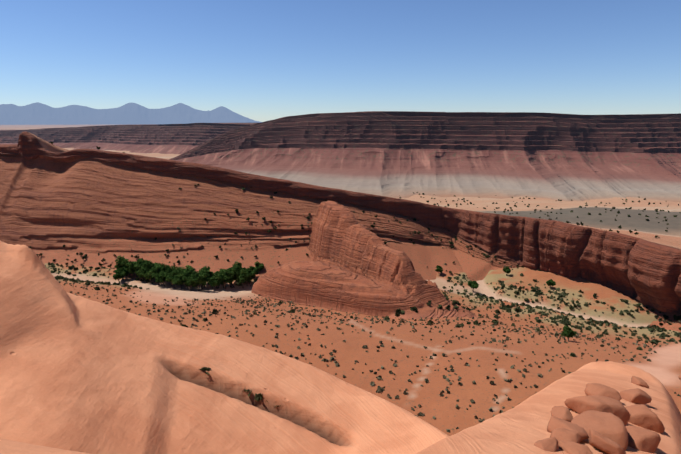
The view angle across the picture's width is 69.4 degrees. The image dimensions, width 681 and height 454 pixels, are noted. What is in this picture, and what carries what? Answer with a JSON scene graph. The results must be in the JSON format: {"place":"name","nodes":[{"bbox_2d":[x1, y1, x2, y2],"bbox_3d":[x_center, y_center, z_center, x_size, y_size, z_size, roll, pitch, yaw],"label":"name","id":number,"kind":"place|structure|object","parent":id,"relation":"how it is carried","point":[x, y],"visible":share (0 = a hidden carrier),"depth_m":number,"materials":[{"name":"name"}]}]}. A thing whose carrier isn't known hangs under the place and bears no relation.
{"place":"outdoors","nodes":[
{"label":"outdoors","id":0,"kind":"place"},
{"bbox_2d":[0,102,260,124],"bbox_3d":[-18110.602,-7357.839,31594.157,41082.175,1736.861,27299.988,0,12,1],"label":"mountains","id":1,"kind":"structure","parent":0,"point":[37,113],"depth_m":34824.05,"materials":[{"name":"blue stone"}]},
{"bbox_2d":[0,241,680,453],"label":"slickrock","id":2,"kind":"structure","parent":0,"point":[80,375],"depth_m":31.65,"materials":[{"name":"orange stone"}]},
{"bbox_2d":[200,367,280,406],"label":"shrubs","id":3,"kind":"object","parent":2,"relation":"on","point":[258,397],"visible":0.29,"depth_m":34.32,"materials":[{"name":"green plant"}]},
{"bbox_2d":[534,375,680,453],"bbox_3d":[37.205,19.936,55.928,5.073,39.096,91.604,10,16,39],"label":"boulders","id":4,"kind":"object","parent":2,"relation":"on","point":[603,418],"visible":0.92,"depth_m":21.99,"materials":[{"name":"orange stone"}]},
{"bbox_2d":[0,132,680,331],"bbox_3d":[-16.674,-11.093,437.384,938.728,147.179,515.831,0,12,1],"label":"ridge rock","id":5,"kind":"object","parent":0,"point":[90,203],"visible":0.81,"depth_m":324.05,"materials":[{"name":"brown stone"}]},
{"bbox_2d":[50,142,657,237],"bbox_3d":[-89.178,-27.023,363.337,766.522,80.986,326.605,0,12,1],"label":"juniper wood","id":6,"kind":"object","parent":5,"relation":"on","point":[577,223],"visible":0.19,"depth_m":300.35,"materials":[{"name":"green plant"}]},
{"bbox_2d":[176,177,680,319],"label":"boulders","id":7,"kind":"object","parent":5,"relation":"on","point":[486,256],"depth_m":329.25,"materials":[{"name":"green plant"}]},
{"bbox_2d":[0,124,680,235],"bbox_3d":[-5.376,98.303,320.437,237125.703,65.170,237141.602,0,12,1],"label":"plain ground","id":8,"kind":"structure","parent":0,"point":[633,221],"depth_m":827.69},
{"bbox_2d":[0,123,255,153],"bbox_3d":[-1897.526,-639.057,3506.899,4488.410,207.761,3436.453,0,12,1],"label":"mesa","id":9,"kind":"structure","parent":8,"relation":"on","point":[167,138],"depth_m":2808.49,"materials":[{"name":"brown stone"}]},
{"bbox_2d":[169,111,680,201],"bbox_3d":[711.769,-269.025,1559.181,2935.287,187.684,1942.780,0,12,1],"label":"mesa","id":10,"kind":"structure","parent":8,"relation":"on","point":[501,155],"depth_m":1274.68,"materials":[{"name":"brown stone"}]},
{"bbox_2d":[399,192,680,231],"bbox_3d":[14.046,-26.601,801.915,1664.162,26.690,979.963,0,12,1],"label":"juniper shrubs","id":11,"kind":"object","parent":8,"relation":"on","point":[535,210],"visible":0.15,"depth_m":801.50,"materials":[{"name":"green plant"}]},
{"bbox_2d":[0,0,680,121],"label":"sky","id":12,"kind":"structure","parent":0,"point":[258,60],"materials":[{"name":"blue"}]},
{"bbox_2d":[44,263,680,435],"bbox_3d":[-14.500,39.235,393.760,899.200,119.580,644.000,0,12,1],"label":"canyon floor","id":13,"kind":"structure","parent":0,"point":[663,367],"depth_m":154.84,"materials":[{"name":"soil"}]},
{"bbox_2d":[113,256,576,340],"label":"trees","id":14,"kind":"object","parent":13,"relation":"on","point":[187,276],"visible":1,"depth_m":271.12,"materials":[{"name":"green plant"}]},
{"bbox_2d":[56,263,647,356],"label":"juniper bushes","id":15,"kind":"object","parent":13,"relation":"on","point":[475,322],"depth_m":201.46,"materials":[{"name":"green plant"}]},
{"bbox_2d":[30,209,680,329],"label":"juniper wood","id":16,"kind":"object","parent":13,"relation":"on","point":[677,318],"visible":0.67,"depth_m":307.30,"materials":[{"name":"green plant"}]},
{"bbox_2d":[40,211,680,326],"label":"shrubs","id":17,"kind":"object","parent":13,"relation":"on","point":[82,265],"visible":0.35,"depth_m":310.20,"materials":[{"name":"green plant"}]},
{"bbox_2d":[45,265,679,431],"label":"desert shrubs","id":18,"kind":"object","parent":13,"relation":"on","point":[379,389],"depth_m":171.40,"materials":[{"name":"green plant"}]},
{"bbox_2d":[47,262,680,343],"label":"green bushes","id":19,"kind":"object","parent":13,"relation":"on","point":[564,320],"visible":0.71,"depth_m":258.49,"materials":[{"name":"green plant"}]},
{"bbox_2d":[251,201,477,318],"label":"rock butte","id":20,"kind":"object","parent":13,"relation":"on","point":[353,265],"visible":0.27,"depth_m":239.67,"materials":[{"name":"brown stone"}]},
{"bbox_2d":[395,297,470,316],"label":"desert shrubs","id":21,"kind":"object","parent":20,"relation":"on","point":[399,311],"visible":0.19,"depth_m":225.07,"materials":[{"name":"green plant"}]}
]}

